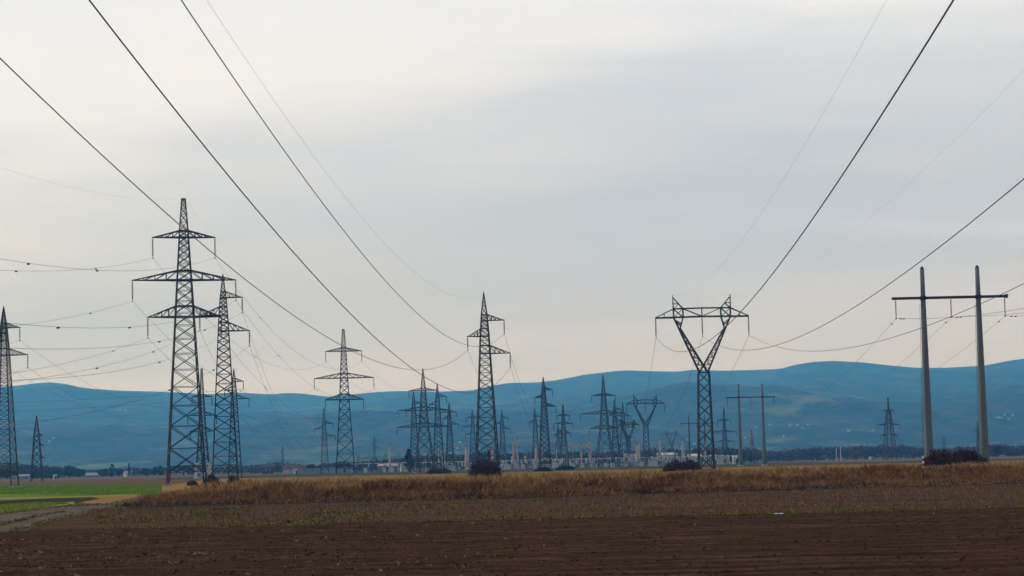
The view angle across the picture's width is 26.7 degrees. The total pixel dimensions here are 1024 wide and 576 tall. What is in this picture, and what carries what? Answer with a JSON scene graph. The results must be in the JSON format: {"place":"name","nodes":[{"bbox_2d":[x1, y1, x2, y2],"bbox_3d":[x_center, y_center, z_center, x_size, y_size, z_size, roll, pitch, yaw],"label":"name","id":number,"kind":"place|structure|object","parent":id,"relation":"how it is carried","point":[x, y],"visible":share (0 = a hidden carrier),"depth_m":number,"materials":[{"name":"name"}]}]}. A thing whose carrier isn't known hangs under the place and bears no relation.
{"place":"outdoors","nodes":[
{"label":"outdoors","id":0,"kind":"place"},
{"bbox_2d":[0,501,74,513],"bbox_3d":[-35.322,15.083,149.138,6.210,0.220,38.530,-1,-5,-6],"label":"lime grass","id":1,"kind":"structure","parent":0,"point":[9,507],"depth_m":149.50,"materials":[{"name":"green plant"}]},
{"bbox_2d":[0,497,98,503],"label":"soil strip","id":2,"kind":"object","parent":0,"point":[77,499],"visible":0.8,"depth_m":188.77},
{"bbox_2d":[0,494,138,499],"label":"green field","id":3,"kind":"structure","parent":0,"point":[19,498],"depth_m":216.13,"materials":[{"name":"green plant"}]},
{"bbox_2d":[0,494,148,531],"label":"track","id":4,"kind":"structure","parent":0,"point":[75,510],"depth_m":120.92,"materials":[{"name":"grey soil"}]},
{"bbox_2d":[0,494,150,533],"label":"track grass","id":5,"kind":"structure","parent":4,"relation":"on","point":[33,523],"depth_m":120.63,"materials":[{"name":"green plant"}]},
{"bbox_2d":[0,485,163,495],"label":"green field","id":6,"kind":"structure","parent":0,"point":[38,494],"depth_m":245.51,"materials":[{"name":"green plant"}]},
{"bbox_2d":[0,306,28,486],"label":"lattice pylon","id":7,"kind":"object","parent":6,"relation":"on","point":[4,332],"visible":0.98,"depth_m":405.32,"materials":[{"name":"metal"}]},
{"bbox_2d":[0,484,161,494],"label":"crop shoots","id":8,"kind":"object","parent":6,"relation":"on","point":[93,489],"visible":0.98,"depth_m":295.23,"materials":[{"name":"green plant"}]},
{"bbox_2d":[0,474,227,481],"bbox_3d":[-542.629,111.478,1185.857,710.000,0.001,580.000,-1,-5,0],"label":"field","id":9,"kind":"structure","parent":0,"point":[5,480],"depth_m":1189.91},
{"bbox_2d":[0,463,16,479],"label":"tree","id":10,"kind":"object","parent":9,"relation":"on","point":[4,469],"visible":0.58,"depth_m":1412.71,"materials":[{"name":"green plant"}]},
{"bbox_2d":[12,474,29,478],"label":"shed","id":11,"kind":"structure","parent":9,"relation":"on","point":[24,476],"depth_m":1381.35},
{"bbox_2d":[16,466,30,473],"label":"tree","id":12,"kind":"object","parent":9,"relation":"on","point":[23,470],"visible":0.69,"depth_m":1422.76,"materials":[{"name":"green plant"}]},
{"bbox_2d":[37,466,53,478],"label":"tree","id":13,"kind":"object","parent":9,"relation":"on","point":[47,472],"visible":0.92,"depth_m":1422.76,"materials":[{"name":"green plant"}]},
{"bbox_2d":[51,467,62,477],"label":"tree","id":14,"kind":"object","parent":9,"relation":"on","point":[58,471],"visible":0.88,"depth_m":1424.08,"materials":[{"name":"green plant"}]},
{"bbox_2d":[61,466,79,477],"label":"tree","id":15,"kind":"object","parent":9,"relation":"on","point":[69,470],"visible":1,"depth_m":1374.37,"materials":[{"name":"green plant"}]},
{"bbox_2d":[75,468,85,477],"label":"tree","id":16,"kind":"object","parent":9,"relation":"on","point":[80,473],"visible":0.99,"depth_m":1383.57,"materials":[{"name":"green plant"}]},
{"bbox_2d":[97,469,107,476],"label":"tree","id":17,"kind":"object","parent":9,"relation":"on","point":[103,472],"visible":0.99,"depth_m":1394.50,"materials":[{"name":"green plant"}]},
{"bbox_2d":[139,468,150,475],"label":"tree","id":18,"kind":"object","parent":9,"relation":"on","point":[145,471],"visible":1,"depth_m":1394.04,"materials":[{"name":"green plant"}]},
{"bbox_2d":[81,494,146,503],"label":"dry bank","id":19,"kind":"structure","parent":0,"point":[102,500],"depth_m":185.62,"materials":[{"name":"brown plant"}]},
{"bbox_2d":[0,455,1022,512],"bbox_3d":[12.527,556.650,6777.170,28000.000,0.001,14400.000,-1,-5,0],"label":"ground","id":20,"kind":"structure","parent":0,"point":[133,481],"depth_m":703.73,"materials":[{"name":"brown soil"}]},
{"bbox_2d":[0,462,61,478],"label":"woodland","id":21,"kind":"object","parent":20,"relation":"on","point":[35,475],"visible":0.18,"depth_m":1503.52,"materials":[{"name":"plant"}]},
{"bbox_2d":[30,415,44,481],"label":"lattice pylon","id":22,"kind":"object","parent":20,"relation":"on","point":[33,449],"visible":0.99,"depth_m":797.81,"materials":[{"name":"metal"}]},
{"bbox_2d":[52,461,320,477],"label":"woodland","id":23,"kind":"object","parent":20,"relation":"on","point":[244,468],"visible":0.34,"depth_m":1756.56,"materials":[{"name":"plant"}]},
{"bbox_2d":[262,464,273,473],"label":"barn","id":24,"kind":"structure","parent":20,"relation":"on","point":[267,468],"depth_m":1342.62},
{"bbox_2d":[282,463,305,472],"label":"house","id":25,"kind":"structure","parent":20,"relation":"on","point":[288,468],"depth_m":1452.87,"materials":[{"name":"white concrete"}]},
{"bbox_2d":[318,446,769,471],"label":"substation","id":26,"kind":"object","parent":20,"relation":"on","point":[757,454],"visible":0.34,"depth_m":1457.59,"materials":[{"name":"grey metal"}]},
{"bbox_2d":[662,430,678,448],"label":"pylon","id":27,"kind":"object","parent":20,"relation":"on","point":[667,434],"visible":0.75,"depth_m":1994.67,"materials":[{"name":"metal"}]},
{"bbox_2d":[748,430,754,461],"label":"banded tower","id":28,"kind":"structure","parent":20,"relation":"on","point":[750,441],"depth_m":1994.06,"materials":[{"name":"metal"}]},
{"bbox_2d":[766,443,1023,461],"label":"woodland","id":29,"kind":"object","parent":20,"relation":"on","point":[830,453],"visible":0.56,"depth_m":1705.54,"materials":[{"name":"plant"}]},
{"bbox_2d":[0,359,1023,477],"bbox_3d":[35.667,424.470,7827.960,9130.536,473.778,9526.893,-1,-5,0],"label":"hills","id":30,"kind":"structure","parent":0,"point":[100,440],"depth_m":5706.65,"materials":[{"name":"blue"}]},
{"bbox_2d":[0,506,1023,575],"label":"ploughed field","id":31,"kind":"structure","parent":0,"point":[614,556],"depth_m":55.61,"materials":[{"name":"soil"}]},
{"bbox_2d":[0,508,1023,575],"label":"soil clods","id":32,"kind":"object","parent":31,"relation":"on","point":[699,544],"visible":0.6,"depth_m":54.03,"materials":[{"name":"brown soil"}]},
{"bbox_2d":[0,0,1023,395],"label":"sky","id":33,"kind":"structure","parent":0,"point":[581,167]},
{"bbox_2d":[28,483,1023,529],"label":"stubble field","id":34,"kind":"structure","parent":0,"point":[83,521],"depth_m":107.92,"materials":[{"name":"brown plant"}]},
{"bbox_2d":[90,501,1023,530],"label":"field weeds","id":35,"kind":"object","parent":34,"relation":"on","point":[436,505],"visible":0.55,"depth_m":88.10,"materials":[{"name":"plant"}]},
{"bbox_2d":[286,462,824,474],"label":"yard","id":36,"kind":"structure","parent":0,"point":[560,468],"depth_m":1056.08,"materials":[{"name":"brown soil"}]},
{"bbox_2d":[297,467,352,472],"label":"shed","id":37,"kind":"structure","parent":36,"relation":"on","point":[312,470],"depth_m":1231.78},
{"bbox_2d":[357,456,399,471],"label":"busbar gantry","id":38,"kind":"object","parent":36,"relation":"on","point":[394,458],"visible":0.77,"depth_m":1056.34,"materials":[{"name":"metal"}]},
{"bbox_2d":[378,463,402,471],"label":"relay building","id":39,"kind":"structure","parent":36,"relation":"on","point":[387,467],"depth_m":1123.26,"materials":[{"name":"paint"}]},
{"bbox_2d":[403,448,413,470],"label":"conifer tree","id":40,"kind":"object","parent":36,"relation":"on","point":[407,458],"visible":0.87,"depth_m":1006.40,"materials":[{"name":"green plant"}]},
{"bbox_2d":[443,403,457,466],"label":"lattice pylon","id":41,"kind":"object","parent":36,"relation":"on","point":[447,442],"visible":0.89,"depth_m":997.61,"materials":[{"name":"metal"}]},
{"bbox_2d":[465,443,468,469],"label":"lightning mast","id":42,"kind":"object","parent":36,"relation":"on","point":[466,455],"visible":0.88,"depth_m":1036.17,"materials":[{"name":"metal"}]},
{"bbox_2d":[463,409,483,468],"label":"lattice pylon","id":43,"kind":"object","parent":36,"relation":"on","point":[470,434],"visible":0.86,"depth_m":1147.15,"materials":[{"name":"metal"}]},
{"bbox_2d":[497,410,510,463],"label":"lattice pylon","id":44,"kind":"object","parent":36,"relation":"on","point":[502,419],"visible":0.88,"depth_m":1147.15,"materials":[{"name":"metal"}]},
{"bbox_2d":[529,407,543,463],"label":"lattice pylon","id":45,"kind":"object","parent":36,"relation":"on","point":[535,431],"visible":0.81,"depth_m":1097.28,"materials":[{"name":"metal"}]},
{"bbox_2d":[356,460,744,472],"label":"yard fence","id":46,"kind":"object","parent":36,"relation":"on","point":[550,465],"visible":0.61,"depth_m":971.68,"materials":[{"name":"metal"}]},
{"bbox_2d":[553,405,572,465],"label":"lattice pylon","id":47,"kind":"object","parent":36,"relation":"on","point":[562,415],"visible":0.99,"depth_m":1017.50,"materials":[{"name":"metal"}]},
{"bbox_2d":[608,400,623,466],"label":"lattice pylon","id":48,"kind":"object","parent":36,"relation":"on","point":[616,425],"visible":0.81,"depth_m":1047.63,"materials":[{"name":"metal"}]},
{"bbox_2d":[610,401,636,466],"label":"lattice pylon","id":49,"kind":"object","parent":36,"relation":"on","point":[620,435],"visible":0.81,"depth_m":1077.00,"materials":[{"name":"metal"}]},
{"bbox_2d":[617,419,638,453],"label":"pylon","id":50,"kind":"object","parent":36,"relation":"on","point":[632,423],"visible":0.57,"depth_m":1246.70,"materials":[{"name":"metal"}]},
{"bbox_2d":[626,394,664,465],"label":"pylon","id":51,"kind":"object","parent":36,"relation":"on","point":[640,416],"visible":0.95,"depth_m":1027.88,"materials":[{"name":"metal"}]},
{"bbox_2d":[651,458,661,465],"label":"transformer","id":52,"kind":"object","parent":36,"relation":"on","point":[656,462],"visible":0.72,"depth_m":1005.62,"materials":[{"name":"grey metal"}]},
{"bbox_2d":[661,452,674,465],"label":"relay building","id":53,"kind":"structure","parent":36,"relation":"on","point":[670,454],"depth_m":1123.99,"materials":[{"name":"paint"}]},
{"bbox_2d":[680,415,713,462],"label":"portal pylon","id":54,"kind":"object","parent":36,"relation":"on","point":[688,423],"visible":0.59,"depth_m":1069.27,"materials":[{"name":"metal"}]},
{"bbox_2d":[715,409,736,463],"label":"lattice pylon","id":55,"kind":"object","parent":36,"relation":"on","point":[723,440],"visible":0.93,"depth_m":1147.14,"materials":[{"name":"metal"}]},
{"bbox_2d":[119,482,1022,506],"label":"field edge","id":56,"kind":"object","parent":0,"point":[361,500],"visible":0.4,"depth_m":146.80,"materials":[{"name":"brown plant"}]},
{"bbox_2d":[116,478,1023,505],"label":"verge weeds","id":57,"kind":"object","parent":56,"relation":"on","point":[552,493],"visible":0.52,"depth_m":150.87,"materials":[{"name":"brown plant"}]},
{"bbox_2d":[144,458,1023,480],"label":"verge","id":58,"kind":"structure","parent":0,"point":[524,470],"depth_m":771.62,"materials":[{"name":"brown plant"}]},
{"bbox_2d":[187,368,216,478],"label":"lattice pylon","id":59,"kind":"object","parent":58,"relation":"on","point":[208,469],"visible":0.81,"depth_m":678.47,"materials":[{"name":"metal"}]},
{"bbox_2d":[224,370,249,477],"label":"lattice pylon","id":60,"kind":"object","parent":58,"relation":"on","point":[235,404],"visible":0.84,"depth_m":648.33,"materials":[{"name":"metal"}]},
{"bbox_2d":[315,408,335,473],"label":"lattice pylon","id":61,"kind":"object","parent":58,"relation":"on","point":[325,421],"visible":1,"depth_m":947.05,"materials":[{"name":"metal"}]},
{"bbox_2d":[314,329,373,475],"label":"lattice pylon","id":62,"kind":"object","parent":58,"relation":"on","point":[343,377],"visible":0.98,"depth_m":638.99,"materials":[{"name":"metal"}]},
{"bbox_2d":[408,391,424,472],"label":"lattice pylon","id":63,"kind":"object","parent":58,"relation":"on","point":[414,417],"visible":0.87,"depth_m":857.66,"materials":[{"name":"metal"}]},
{"bbox_2d":[397,368,450,472],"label":"lattice pylon","id":64,"kind":"object","parent":58,"relation":"on","point":[422,390],"visible":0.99,"depth_m":798.51,"materials":[{"name":"metal"}]},
{"bbox_2d":[426,466,450,473],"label":"bush","id":65,"kind":"object","parent":58,"relation":"on","point":[445,470],"visible":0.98,"depth_m":636.88,"materials":[{"name":"brown plant"}]},
{"bbox_2d":[429,384,449,467],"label":"lattice pylon","id":66,"kind":"object","parent":58,"relation":"on","point":[436,418],"visible":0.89,"depth_m":827.92,"materials":[{"name":"metal"}]},
{"bbox_2d":[533,466,553,471],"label":"hedge","id":67,"kind":"object","parent":58,"relation":"on","point":[543,469],"visible":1,"depth_m":637.31,"materials":[{"name":"green plant"}]},
{"bbox_2d":[534,378,555,469],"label":"lattice pylon","id":68,"kind":"object","parent":58,"relation":"on","point":[546,404],"visible":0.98,"depth_m":778.38,"materials":[{"name":"metal"}]},
{"bbox_2d":[556,463,574,469],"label":"hedge","id":69,"kind":"object","parent":58,"relation":"on","point":[565,467],"visible":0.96,"depth_m":756.85,"materials":[{"name":"green plant"}]},
{"bbox_2d":[580,375,627,467],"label":"lattice pylon","id":70,"kind":"object","parent":58,"relation":"on","point":[608,427],"visible":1,"depth_m":878.27,"materials":[{"name":"metal"}]},
{"bbox_2d":[726,384,774,465],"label":"portal pylon","id":71,"kind":"object","parent":58,"relation":"on","point":[763,438],"visible":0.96,"depth_m":738.08,"materials":[{"name":"metal"}]},
{"bbox_2d":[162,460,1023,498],"bbox_3d":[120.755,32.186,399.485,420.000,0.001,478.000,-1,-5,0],"label":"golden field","id":72,"kind":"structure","parent":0,"point":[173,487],"depth_m":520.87,"materials":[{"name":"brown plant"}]},
{"bbox_2d":[131,198,236,485],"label":"lattice pylon","id":73,"kind":"object","parent":72,"relation":"on","point":[190,280],"visible":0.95,"depth_m":360.80,"materials":[{"name":"metal"}]},
{"bbox_2d":[3,259,203,271],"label":"power line","id":74,"kind":"object","parent":73,"relation":"hanging from","point":[88,269],"visible":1,"depth_m":225.19,"materials":[{"name":"metal"}]},
{"bbox_2d":[203,472,221,483],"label":"bush","id":75,"kind":"object","parent":72,"relation":"on","point":[209,477],"visible":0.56,"depth_m":336.42,"materials":[{"name":"brown plant"}]},
{"bbox_2d":[199,274,249,479],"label":"lattice pylon","id":76,"kind":"object","parent":72,"relation":"on","point":[219,315],"visible":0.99,"depth_m":351.91,"materials":[{"name":"metal"}]},
{"bbox_2d":[0,341,213,380],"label":"power line","id":77,"kind":"object","parent":76,"relation":"hanging from","point":[91,374],"visible":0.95,"depth_m":217.27,"materials":[{"name":"metal"}]},
{"bbox_2d":[2,300,235,328],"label":"power line","id":78,"kind":"object","parent":76,"relation":"hanging from","point":[118,327],"visible":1,"depth_m":195.41,"materials":[{"name":"metal"}]},
{"bbox_2d":[12,314,238,348],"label":"power line","id":79,"kind":"object","parent":76,"relation":"hanging from","point":[120,346],"visible":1,"depth_m":218.13,"materials":[{"name":"metal"}]},
{"bbox_2d":[4,345,249,426],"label":"power line","id":80,"kind":"object","parent":76,"relation":"attached to","point":[118,405],"visible":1,"depth_m":197.43,"materials":[{"name":"metal"}]},
{"bbox_2d":[467,454,503,476],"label":"bush","id":81,"kind":"object","parent":72,"relation":"on","point":[480,467],"visible":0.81,"depth_m":381.85,"materials":[{"name":"brown plant"}]},
{"bbox_2d":[467,292,510,475],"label":"lattice pylon","id":82,"kind":"object","parent":72,"relation":"on","point":[496,449],"visible":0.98,"depth_m":390.06,"materials":[{"name":"metal"}]},
{"bbox_2d":[0,58,462,369],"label":"power line","id":83,"kind":"object","parent":82,"relation":"attached to","point":[168,214],"visible":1,"depth_m":116.25,"materials":[{"name":"metal"}]},
{"bbox_2d":[89,0,509,392],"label":"power line","id":84,"kind":"object","parent":82,"relation":"attached to","point":[100,14],"visible":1,"depth_m":93.80,"materials":[{"name":"metal"}]},
{"bbox_2d":[181,0,497,346],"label":"power line","id":85,"kind":"object","parent":82,"relation":"attached to","point":[295,165],"visible":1,"depth_m":119.57,"materials":[{"name":"metal"}]},
{"bbox_2d":[208,2,475,297],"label":"power line","id":86,"kind":"object","parent":82,"relation":"attached to","point":[311,152],"visible":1,"depth_m":152.59,"materials":[{"name":"metal"}]},
{"bbox_2d":[120,461,1023,506],"bbox_3d":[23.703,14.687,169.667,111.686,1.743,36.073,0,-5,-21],"label":"tall grass","id":87,"kind":"structure","parent":72,"relation":"on","point":[891,475],"depth_m":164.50,"materials":[{"name":"brown plant"}]},
{"bbox_2d":[660,456,702,471],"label":"bush","id":88,"kind":"object","parent":72,"relation":"on","point":[686,465],"visible":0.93,"depth_m":442.27,"materials":[{"name":"brown plant"}]},
{"bbox_2d":[655,295,749,469],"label":"pylon","id":89,"kind":"object","parent":72,"relation":"on","point":[687,341],"visible":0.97,"depth_m":450.17,"materials":[{"name":"metal"}]},
{"bbox_2d":[656,0,953,351],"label":"power line","id":90,"kind":"object","parent":89,"relation":"attached to","point":[939,22],"visible":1,"depth_m":109.61,"materials":[{"name":"metal"}]},
{"bbox_2d":[704,178,1023,349],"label":"power line","id":91,"kind":"object","parent":89,"relation":"attached to","point":[907,270],"visible":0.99,"depth_m":156.16,"materials":[{"name":"metal"}]},
{"bbox_2d":[751,283,1023,350],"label":"power line","id":92,"kind":"object","parent":89,"relation":"attached to","point":[913,330],"visible":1,"depth_m":216.21,"materials":[{"name":"metal"}]},
{"bbox_2d":[920,449,963,467],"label":"bush","id":93,"kind":"object","parent":72,"relation":"on","point":[944,457],"visible":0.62,"depth_m":307.03,"materials":[{"name":"brown plant"}]},
{"bbox_2d":[891,265,1007,463],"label":"portal pylon","id":94,"kind":"object","parent":72,"relation":"on","point":[982,432],"visible":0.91,"depth_m":314.62,"materials":[{"name":"concrete"}]},
{"bbox_2d":[900,308,1023,319],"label":"power line","id":95,"kind":"object","parent":94,"relation":"attached to","point":[947,317],"visible":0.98,"depth_m":283.20,"materials":[{"name":"metal"}]},
{"bbox_2d":[954,447,987,463],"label":"bush","id":96,"kind":"object","parent":72,"relation":"on","point":[964,456],"visible":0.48,"depth_m":311.12,"materials":[{"name":"brown plant"}]},
{"bbox_2d":[791,456,1023,461],"bbox_3d":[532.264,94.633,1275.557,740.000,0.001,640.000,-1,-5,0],"label":"field","id":97,"kind":"structure","parent":0,"point":[900,459],"depth_m":1236.34,"materials":[{"name":"brown soil"}]},
{"bbox_2d":[805,447,820,460],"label":"tree","id":98,"kind":"object","parent":97,"relation":"on","point":[812,453],"visible":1,"depth_m":1553.73,"materials":[{"name":"grey plant"}]},
{"bbox_2d":[847,449,863,459],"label":"tree","id":99,"kind":"object","parent":97,"relation":"on","point":[855,454],"visible":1,"depth_m":1552.99,"materials":[{"name":"grey plant"}]},
{"bbox_2d":[879,398,899,459],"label":"lattice pylon","id":100,"kind":"object","parent":97,"relation":"on","point":[887,410],"visible":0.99,"depth_m":1196.77,"materials":[{"name":"metal"}]},
{"bbox_2d":[974,422,979,453],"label":"lattice pylon","id":101,"kind":"object","parent":97,"relation":"on","point":[977,429],"visible":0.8,"depth_m":1496.22,"materials":[{"name":"metal"}]},
{"bbox_2d":[989,444,1006,456],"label":"tree","id":102,"kind":"object","parent":97,"relation":"on","point":[998,449],"visible":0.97,"depth_m":1442.55,"materials":[{"name":"grey plant"}]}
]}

